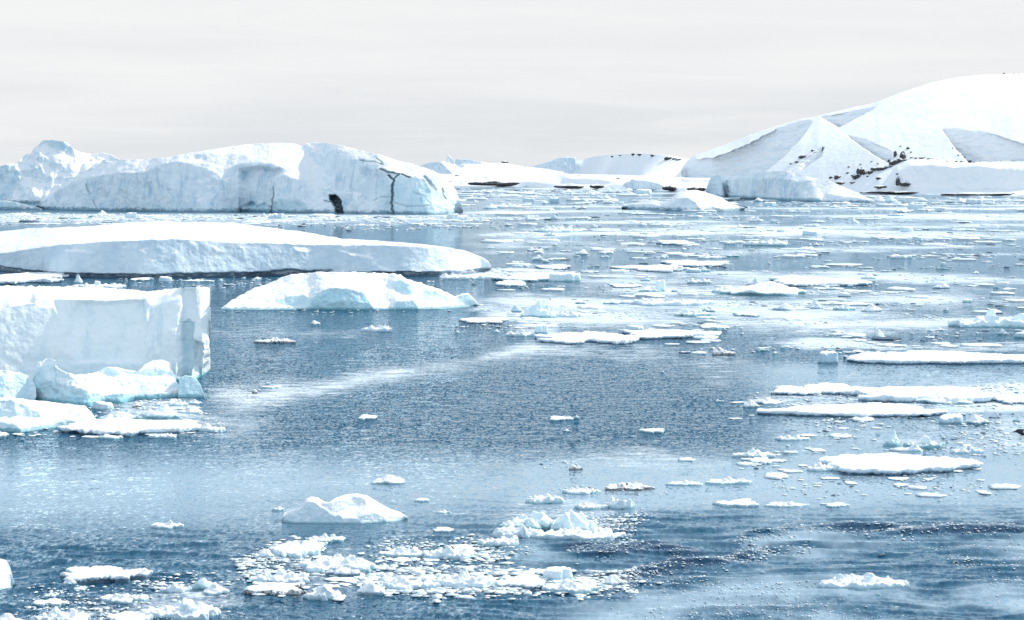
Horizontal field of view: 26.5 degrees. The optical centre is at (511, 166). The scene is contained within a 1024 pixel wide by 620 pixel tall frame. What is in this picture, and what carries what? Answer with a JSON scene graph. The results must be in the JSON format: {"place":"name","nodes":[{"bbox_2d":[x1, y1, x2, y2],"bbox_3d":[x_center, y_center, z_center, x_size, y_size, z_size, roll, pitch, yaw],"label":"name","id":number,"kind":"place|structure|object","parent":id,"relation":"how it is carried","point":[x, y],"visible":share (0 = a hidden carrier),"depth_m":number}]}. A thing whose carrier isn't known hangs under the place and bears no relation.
{"place":"outdoors","nodes":[
{"label":"outdoors","id":0,"kind":"place"},
{"bbox_2d":[455,163,563,174],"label":"snow field","id":1,"kind":"structure","parent":0,"point":[502,168],"depth_m":2219.49},
{"bbox_2d":[0,186,1023,619],"bbox_3d":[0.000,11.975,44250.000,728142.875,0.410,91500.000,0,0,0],"label":"water","id":2,"kind":"structure","parent":0,"point":[460,426],"depth_m":94.60},
{"bbox_2d":[0,559,14,589],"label":"ice lump","id":3,"kind":"object","parent":2,"relation":"on","point":[6,579],"visible":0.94,"depth_m":62.04},
{"bbox_2d":[0,370,35,399],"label":"ice lump","id":4,"kind":"object","parent":2,"relation":"on","point":[17,385],"visible":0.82,"depth_m":110.63},
{"bbox_2d":[0,201,41,209],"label":"ice lump","id":5,"kind":"object","parent":2,"relation":"on","point":[7,205],"visible":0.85,"depth_m":601.58},
{"bbox_2d":[0,272,68,284],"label":"ice floe","id":6,"kind":"object","parent":2,"relation":"on","point":[33,277],"visible":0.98,"depth_m":226.20},
{"bbox_2d":[0,396,96,431],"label":"ice floe","id":7,"kind":"object","parent":2,"relation":"on","point":[20,415],"visible":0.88,"depth_m":99.60},
{"bbox_2d":[33,598,68,607],"bbox_3d":[-12.657,11.987,59.630,1.004,0.138,0.804,0,0,0],"label":"ice floe","id":8,"kind":"object","parent":2,"relation":"on","point":[54,602],"visible":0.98,"depth_m":59.43},
{"bbox_2d":[0,139,107,202],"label":"iceberg","id":9,"kind":"object","parent":2,"relation":"on","point":[41,171],"visible":0.53,"depth_m":725.71},
{"bbox_2d":[31,606,90,619],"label":"ice hummock","id":10,"kind":"object","parent":2,"relation":"on","point":[55,613],"visible":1,"depth_m":57.23},
{"bbox_2d":[67,281,125,287],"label":"ice hummock","id":11,"kind":"object","parent":2,"relation":"on","point":[97,284],"visible":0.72,"depth_m":214.71},
{"bbox_2d":[92,401,113,409],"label":"ice block","id":12,"kind":"object","parent":2,"relation":"on","point":[101,405],"depth_m":107.42},
{"bbox_2d":[33,358,177,406],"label":"ice lump","id":13,"kind":"object","parent":2,"relation":"on","point":[52,381],"visible":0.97,"depth_m":110.94},
{"bbox_2d":[92,153,118,161],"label":"iceberg","id":14,"kind":"object","parent":2,"relation":"on","point":[108,157],"visible":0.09,"depth_m":1025.12},
{"bbox_2d":[0,285,211,379],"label":"iceberg","id":15,"kind":"object","parent":2,"relation":"on","point":[78,330],"visible":0.82,"depth_m":121.24},
{"bbox_2d":[60,566,152,584],"bbox_3d":[-11.884,11.945,63.612,2.688,0.287,1.892,0,0,-10],"label":"ice floe","id":16,"kind":"object","parent":2,"relation":"on","point":[81,575],"visible":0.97,"depth_m":63.25},
{"bbox_2d":[98,412,135,418],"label":"ice lump","id":17,"kind":"object","parent":2,"relation":"on","point":[123,414],"visible":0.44,"depth_m":102.70},
{"bbox_2d":[99,367,136,376],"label":"ice lump","id":18,"kind":"object","parent":2,"relation":"on","point":[111,371],"visible":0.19,"depth_m":114.95},
{"bbox_2d":[100,593,148,603],"bbox_3d":[-10.725,11.937,60.044,1.372,0.323,0.927,0,0,0],"label":"ice hummock","id":19,"kind":"object","parent":2,"relation":"on","point":[126,598],"visible":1,"depth_m":59.89},
{"bbox_2d":[57,417,201,436],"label":"ice floe","id":20,"kind":"object","parent":2,"relation":"on","point":[122,426],"visible":0.97,"depth_m":98.10},
{"bbox_2d":[106,611,152,619],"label":"ice floe","id":21,"kind":"object","parent":2,"relation":"on","point":[130,615],"visible":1,"depth_m":57.36},
{"bbox_2d":[137,360,175,380],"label":"ice lump","id":22,"kind":"object","parent":2,"relation":"on","point":[153,368],"visible":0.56,"depth_m":114.97},
{"bbox_2d":[136,404,179,419],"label":"ice lump","id":23,"kind":"object","parent":2,"relation":"on","point":[165,411],"visible":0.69,"depth_m":103.25},
{"bbox_2d":[150,520,183,528],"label":"ice hummock","id":24,"kind":"object","parent":2,"relation":"on","point":[169,524],"visible":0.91,"depth_m":72.11},
{"bbox_2d":[155,399,187,405],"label":"ice hummock","id":25,"kind":"object","parent":2,"relation":"on","point":[175,402],"visible":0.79,"depth_m":108.86},
{"bbox_2d":[159,582,191,592],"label":"ice hummock","id":26,"kind":"object","parent":2,"relation":"on","point":[174,588],"visible":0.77,"depth_m":61.09},
{"bbox_2d":[140,598,220,619],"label":"ice hummock","id":27,"kind":"object","parent":2,"relation":"on","point":[185,609],"visible":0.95,"depth_m":57.79},
{"bbox_2d":[178,375,203,397],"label":"ice lump","id":28,"kind":"object","parent":2,"relation":"on","point":[189,386],"visible":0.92,"depth_m":113.11},
{"bbox_2d":[192,578,212,591],"bbox_3d":[-8.736,11.902,61.613,0.677,0.484,0.494,0,0,0],"label":"ice lump","id":29,"kind":"object","parent":2,"relation":"on","point":[201,585],"visible":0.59,"depth_m":61.45},
{"bbox_2d":[198,423,225,432],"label":"ice hummock","id":30,"kind":"object","parent":2,"relation":"on","point":[207,427],"visible":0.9,"depth_m":98.28},
{"bbox_2d":[203,582,229,595],"bbox_3d":[-8.303,11.913,61.015,0.755,0.438,0.587,0,0,0],"label":"ice lump","id":31,"kind":"object","parent":2,"relation":"on","point":[214,589],"visible":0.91,"depth_m":60.88},
{"bbox_2d":[0,221,490,277],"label":"iceberg","id":32,"kind":"object","parent":2,"relation":"on","point":[155,249],"visible":0.98,"depth_m":238.05},
{"bbox_2d":[36,142,462,214],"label":"iceberg","id":33,"kind":"object","parent":2,"relation":"on","point":[315,177],"visible":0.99,"depth_m":572.14},
{"bbox_2d":[244,582,305,595],"bbox_3d":[-6.650,11.955,61.352,1.784,0.254,1.626,0,0,0],"label":"ice floe","id":34,"kind":"object","parent":2,"relation":"on","point":[274,588],"visible":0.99,"depth_m":61.03},
{"bbox_2d":[254,337,295,342],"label":"ice hummock","id":35,"kind":"object","parent":2,"relation":"on","point":[277,340],"visible":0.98,"depth_m":147.66},
{"bbox_2d":[248,567,309,582],"bbox_3d":[-6.757,11.884,62.803,1.853,0.522,1.059,0,0,0],"label":"ice hummock","id":36,"kind":"object","parent":2,"relation":"on","point":[280,575],"visible":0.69,"depth_m":62.65},
{"bbox_2d":[268,538,327,558],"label":"ice floe","id":37,"kind":"object","parent":2,"relation":"on","point":[309,548],"visible":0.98,"depth_m":67.23},
{"bbox_2d":[303,584,341,600],"bbox_3d":[-5.274,11.890,60.468,1.085,0.533,0.761,0,0,0],"label":"ice hummock","id":38,"kind":"object","parent":2,"relation":"on","point":[324,592],"visible":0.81,"depth_m":60.28},
{"bbox_2d":[305,533,345,541],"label":"ice hummock","id":39,"kind":"object","parent":2,"relation":"on","point":[324,537],"visible":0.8,"depth_m":69.65},
{"bbox_2d":[298,554,375,572],"bbox_3d":[-5.229,11.880,64.849,2.351,0.570,1.556,0,0,0],"label":"ice hummock","id":40,"kind":"object","parent":2,"relation":"on","point":[335,561],"visible":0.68,"depth_m":64.62},
{"bbox_2d":[325,566,360,576],"bbox_3d":[-4.955,11.921,63.805,1.061,0.406,0.604,0,0,0],"label":"ice hummock","id":41,"kind":"object","parent":2,"relation":"on","point":[340,571],"visible":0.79,"depth_m":63.61},
{"bbox_2d":[282,493,407,523],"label":"ice lump","id":42,"kind":"object","parent":2,"relation":"on","point":[355,508],"visible":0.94,"depth_m":73.32},
{"bbox_2d":[221,272,477,309],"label":"iceberg","id":43,"kind":"object","parent":2,"relation":"on","point":[345,291],"visible":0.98,"depth_m":183.82},
{"bbox_2d":[357,582,384,594],"bbox_3d":[-3.976,11.906,61.065,0.809,0.469,0.582,0,0,0],"label":"ice lump","id":44,"kind":"object","parent":2,"relation":"on","point":[372,588],"visible":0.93,"depth_m":60.87},
{"bbox_2d":[361,325,391,331],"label":"ice hummock","id":45,"kind":"object","parent":2,"relation":"on","point":[379,328],"visible":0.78,"depth_m":157.76},
{"bbox_2d":[371,474,405,484],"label":"ice lump","id":46,"kind":"object","parent":2,"relation":"on","point":[388,479],"visible":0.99,"depth_m":82.15},
{"bbox_2d":[378,546,428,557],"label":"ice hummock","id":47,"kind":"object","parent":2,"relation":"on","point":[403,551],"visible":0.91,"depth_m":66.91},
{"bbox_2d":[383,576,441,589],"bbox_3d":[-2.835,11.904,61.976,1.698,0.461,1.097,0,0,0],"label":"ice hummock","id":48,"kind":"object","parent":2,"relation":"on","point":[402,582],"visible":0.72,"depth_m":61.77},
{"bbox_2d":[422,545,475,559],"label":"ice hummock","id":49,"kind":"object","parent":2,"relation":"on","point":[449,552],"visible":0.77,"depth_m":66.55},
{"bbox_2d":[420,155,490,173],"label":"iceberg","id":50,"kind":"object","parent":2,"relation":"on","point":[449,165],"visible":0.32,"depth_m":2676.41},
{"bbox_2d":[439,273,483,279],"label":"ice hummock","id":51,"kind":"object","parent":2,"relation":"on","point":[452,276],"visible":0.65,"depth_m":230.87},
{"bbox_2d":[436,570,502,587],"bbox_3d":[-1.224,11.877,62.172,1.928,0.580,1.063,0,0,0],"label":"ice hummock","id":52,"kind":"object","parent":2,"relation":"on","point":[462,579],"visible":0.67,"depth_m":61.91},
{"bbox_2d":[459,317,508,323],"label":"ice floe","id":53,"kind":"object","parent":2,"relation":"on","point":[494,320],"visible":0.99,"depth_m":167.18},
{"bbox_2d":[477,535,518,547],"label":"ice hummock","id":54,"kind":"object","parent":2,"relation":"on","point":[502,541],"visible":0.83,"depth_m":68.63},
{"bbox_2d":[495,280,525,286],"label":"ice floe","id":55,"kind":"object","parent":2,"relation":"on","point":[512,283],"visible":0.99,"depth_m":218.24},
{"bbox_2d":[0,188,1023,619],"bbox_3d":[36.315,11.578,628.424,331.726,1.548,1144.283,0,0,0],"label":"brash ice","id":56,"kind":"structure","parent":2,"relation":"on","point":[422,572],"depth_m":156.65},
{"bbox_2d":[492,525,543,537],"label":"ice hummock","id":57,"kind":"object","parent":2,"relation":"on","point":[509,531],"visible":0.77,"depth_m":70.15},
{"bbox_2d":[491,272,549,281],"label":"ice floe","id":58,"kind":"object","parent":2,"relation":"on","point":[534,277],"visible":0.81,"depth_m":229.19},
{"bbox_2d":[506,328,534,336],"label":"ice hummock","id":59,"kind":"object","parent":2,"relation":"on","point":[520,332],"visible":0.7,"depth_m":153.49},
{"bbox_2d":[496,573,545,590],"bbox_3d":[0.257,11.958,62.384,1.436,0.249,1.905,0,0,0],"label":"ice floe","id":60,"kind":"object","parent":2,"relation":"on","point":[529,581],"visible":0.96,"depth_m":62.04},
{"bbox_2d":[498,510,560,530],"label":"ice hummock","id":61,"kind":"object","parent":2,"relation":"on","point":[539,520],"visible":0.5,"depth_m":71.67},
{"bbox_2d":[520,300,558,317],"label":"ice pinnacle","id":62,"kind":"object","parent":2,"relation":"on","point":[538,309],"visible":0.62,"depth_m":172.50},
{"bbox_2d":[534,324,547,333],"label":"ice block","id":63,"kind":"object","parent":2,"relation":"on","point":[540,328],"depth_m":155.72},
{"bbox_2d":[525,493,563,503],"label":"ice hummock","id":64,"kind":"object","parent":2,"relation":"on","point":[547,498],"visible":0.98,"depth_m":77.38},
{"bbox_2d":[534,264,571,269],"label":"ice floe","id":65,"kind":"object","parent":2,"relation":"on","point":[558,267],"visible":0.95,"depth_m":255.61},
{"bbox_2d":[532,157,579,173],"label":"iceberg","id":66,"kind":"object","parent":2,"relation":"on","point":[567,165],"visible":0.45,"depth_m":2535.43},
{"bbox_2d":[543,566,572,580],"bbox_3d":[1.344,11.916,63.370,0.942,0.437,0.720,0,0,0],"label":"ice block","id":67,"kind":"object","parent":2,"relation":"on","point":[555,573],"depth_m":63.16},
{"bbox_2d":[534,225,582,232],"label":"ice hummock","id":68,"kind":"object","parent":2,"relation":"on","point":[553,229],"visible":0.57,"depth_m":395.36},
{"bbox_2d":[548,272,580,281],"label":"ice block","id":69,"kind":"object","parent":2,"relation":"on","point":[565,277],"depth_m":225.49},
{"bbox_2d":[542,579,598,594],"bbox_3d":[1.655,11.929,61.645,1.646,0.360,1.029,0,0,0],"label":"ice hummock","id":70,"kind":"object","parent":2,"relation":"on","point":[571,587],"visible":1,"depth_m":61.44},
{"bbox_2d":[549,509,596,530],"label":"ice hummock","id":71,"kind":"object","parent":2,"relation":"on","point":[569,519],"visible":0.59,"depth_m":71.21},
{"bbox_2d":[535,526,625,540],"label":"ice hummock","id":72,"kind":"object","parent":2,"relation":"on","point":[594,533],"visible":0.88,"depth_m":70.09},
{"bbox_2d":[562,486,600,494],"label":"ice hummock","id":73,"kind":"object","parent":2,"relation":"on","point":[577,491],"visible":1,"depth_m":79.63},
{"bbox_2d":[534,330,640,344],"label":"ice floe","id":74,"kind":"object","parent":2,"relation":"on","point":[571,338],"visible":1,"depth_m":148.52},
{"bbox_2d":[574,501,607,509],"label":"ice hummock","id":75,"kind":"object","parent":2,"relation":"on","point":[585,505],"visible":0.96,"depth_m":76.14},
{"bbox_2d":[605,574,623,585],"bbox_3d":[2.953,11.927,62.385,0.571,0.388,0.430,0,0,0],"label":"ice lump","id":76,"kind":"object","parent":2,"relation":"on","point":[614,580],"visible":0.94,"depth_m":62.30},
{"bbox_2d":[603,184,634,192],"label":"iceberg","id":77,"kind":"object","parent":2,"relation":"on","point":[614,188],"visible":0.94,"depth_m":970.69},
{"bbox_2d":[604,496,634,509],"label":"ice hummock","id":78,"kind":"object","parent":2,"relation":"on","point":[617,504],"visible":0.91,"depth_m":76.20},
{"bbox_2d":[605,482,654,490],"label":"ice hummock","id":79,"kind":"object","parent":2,"relation":"on","point":[627,486],"visible":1,"depth_m":80.67},
{"bbox_2d":[622,180,662,190],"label":"iceberg","id":80,"kind":"object","parent":2,"relation":"on","point":[639,184],"visible":0.66,"depth_m":1076.09},
{"bbox_2d":[609,264,682,272],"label":"ice floe","id":81,"kind":"object","parent":2,"relation":"on","point":[662,268],"visible":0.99,"depth_m":251.66},
{"bbox_2d":[621,297,715,305],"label":"ice hummock","id":82,"kind":"object","parent":2,"relation":"on","point":[667,301],"visible":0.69,"depth_m":188.24},
{"bbox_2d":[616,329,721,339],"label":"ice floe","id":83,"kind":"object","parent":2,"relation":"on","point":[647,334],"visible":0.87,"depth_m":153.47},
{"bbox_2d":[656,240,694,244],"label":"ice floe","id":84,"kind":"object","parent":2,"relation":"on","point":[672,242],"visible":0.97,"depth_m":334.80},
{"bbox_2d":[622,190,744,210],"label":"iceberg","id":85,"kind":"object","parent":2,"relation":"on","point":[690,200],"visible":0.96,"depth_m":586.59},
{"bbox_2d":[665,480,702,485],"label":"ice floe","id":86,"kind":"object","parent":2,"relation":"on","point":[683,483],"visible":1,"depth_m":81.77},
{"bbox_2d":[674,309,710,316],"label":"ice hummock","id":87,"kind":"object","parent":2,"relation":"on","point":[687,313],"visible":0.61,"depth_m":173.68},
{"bbox_2d":[660,260,728,266],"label":"ice floe","id":88,"kind":"object","parent":2,"relation":"on","point":[689,263],"visible":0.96,"depth_m":263.45},
{"bbox_2d":[706,175,723,196],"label":"iceberg","id":89,"kind":"object","parent":2,"relation":"on","point":[714,186],"visible":0.85,"depth_m":848.31},
{"bbox_2d":[705,476,751,484],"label":"ice floe","id":90,"kind":"object","parent":2,"relation":"on","point":[728,480],"visible":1,"depth_m":82.08},
{"bbox_2d":[713,498,758,507],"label":"ice floe","id":91,"kind":"object","parent":2,"relation":"on","point":[745,503],"visible":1,"depth_m":76.79},
{"bbox_2d":[732,448,775,457],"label":"ice hummock","id":92,"kind":"object","parent":2,"relation":"on","point":[752,453],"visible":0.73,"depth_m":89.58},
{"bbox_2d":[714,281,806,295],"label":"ice lump","id":93,"kind":"object","parent":2,"relation":"on","point":[768,288],"visible":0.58,"depth_m":203.07},
{"bbox_2d":[749,457,772,464],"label":"ice floe","id":94,"kind":"object","parent":2,"relation":"on","point":[763,460],"visible":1,"depth_m":87.97},
{"bbox_2d":[743,238,787,245],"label":"ice hummock","id":95,"kind":"object","parent":2,"relation":"on","point":[771,242],"visible":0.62,"depth_m":328.08},
{"bbox_2d":[757,397,783,404],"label":"ice lump","id":96,"kind":"object","parent":2,"relation":"on","point":[767,401],"visible":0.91,"depth_m":109.66},
{"bbox_2d":[764,501,809,506],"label":"ice floe","id":97,"kind":"object","parent":2,"relation":"on","point":[782,504],"visible":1,"depth_m":76.66},
{"bbox_2d":[774,435,809,440],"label":"ice hummock","id":98,"kind":"object","parent":2,"relation":"on","point":[790,438],"visible":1,"depth_m":95.16},
{"bbox_2d":[721,171,873,202],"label":"iceberg","id":99,"kind":"object","parent":2,"relation":"on","point":[782,185],"visible":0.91,"depth_m":755.28},
{"bbox_2d":[769,274,871,286],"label":"ice floe","id":100,"kind":"object","parent":2,"relation":"on","point":[796,280],"visible":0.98,"depth_m":220.31},
{"bbox_2d":[807,461,837,471],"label":"ice hummock","id":101,"kind":"object","parent":2,"relation":"on","point":[819,467],"visible":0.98,"depth_m":85.63},
{"bbox_2d":[770,382,878,395],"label":"ice floe","id":102,"kind":"object","parent":2,"relation":"on","point":[826,388],"visible":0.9,"depth_m":115.06},
{"bbox_2d":[817,350,838,363],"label":"ice block","id":103,"kind":"object","parent":2,"relation":"on","point":[828,357],"depth_m":132.12},
{"bbox_2d":[756,403,947,417],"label":"ice floe","id":104,"kind":"object","parent":2,"relation":"on","point":[876,410],"visible":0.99,"depth_m":104.73},
{"bbox_2d":[818,572,909,589],"bbox_3d":[10.043,11.888,62.292,2.649,0.525,1.431,0,0,0],"label":"ice floe","id":105,"kind":"object","parent":2,"relation":"on","point":[868,581],"visible":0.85,"depth_m":61.90},
{"bbox_2d":[883,429,900,446],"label":"ice pinnacle","id":106,"kind":"object","parent":2,"relation":"on","point":[892,440],"visible":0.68,"depth_m":93.19},
{"bbox_2d":[818,453,982,475],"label":"ice floe","id":107,"kind":"object","parent":2,"relation":"on","point":[887,464],"visible":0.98,"depth_m":85.86},
{"bbox_2d":[850,386,996,402],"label":"ice floe","id":108,"kind":"object","parent":2,"relation":"on","point":[900,394],"visible":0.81,"depth_m":112.07},
{"bbox_2d":[902,435,945,449],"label":"ice hummock","id":109,"kind":"object","parent":2,"relation":"on","point":[924,442],"visible":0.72,"depth_m":92.40},
{"bbox_2d":[843,350,1023,364],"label":"ice floe","id":110,"kind":"object","parent":2,"relation":"on","point":[912,357],"visible":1,"depth_m":133.04},
{"bbox_2d":[914,391,973,404],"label":"ice lump","id":111,"kind":"object","parent":2,"relation":"on","point":[936,398],"visible":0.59,"depth_m":109.86},
{"bbox_2d":[939,413,962,424],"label":"ice block","id":112,"kind":"object","parent":2,"relation":"on","point":[946,419],"depth_m":101.17},
{"bbox_2d":[950,444,983,453],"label":"ice hummock","id":113,"kind":"object","parent":2,"relation":"on","point":[966,449],"visible":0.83,"depth_m":90.85},
{"bbox_2d":[966,414,989,424],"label":"ice lump","id":114,"kind":"object","parent":2,"relation":"on","point":[974,419],"visible":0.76,"depth_m":101.10},
{"bbox_2d":[948,309,1023,328],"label":"ice hummock","id":115,"kind":"object","parent":2,"relation":"on","point":[990,319],"visible":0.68,"depth_m":161.26},
{"bbox_2d":[994,394,1023,404],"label":"ice floe","id":116,"kind":"object","parent":2,"relation":"on","point":[1012,399],"visible":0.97,"depth_m":110.49},
{"bbox_2d":[0,0,1023,166],"label":"sky","id":117,"kind":"structure","parent":0,"point":[530,83]},
{"bbox_2d":[440,173,709,191],"bbox_3d":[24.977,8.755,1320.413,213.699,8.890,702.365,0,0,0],"label":"snow shore","id":118,"kind":"structure","parent":0,"point":[586,181],"depth_m":1188.82},
{"bbox_2d":[468,181,519,185],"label":"rock ledge","id":119,"kind":"object","parent":118,"relation":"on","point":[493,183],"visible":1,"depth_m":1269.39},
{"bbox_2d":[577,153,688,176],"bbox_3d":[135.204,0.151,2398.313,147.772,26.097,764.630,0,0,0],"label":"snow dome hill","id":120,"kind":"structure","parent":0,"point":[643,164],"depth_m":2170.16},
{"bbox_2d":[675,73,1023,195],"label":"snow hill","id":121,"kind":"structure","parent":0,"point":[977,121],"depth_m":992.70},
{"bbox_2d":[860,191,918,193],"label":"rock ledge","id":122,"kind":"object","parent":121,"relation":"on","point":[890,192],"visible":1,"depth_m":922.28},
{"bbox_2d":[941,192,1014,195],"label":"rock ledge","id":123,"kind":"object","parent":121,"relation":"on","point":[976,194],"visible":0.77,"depth_m":890.44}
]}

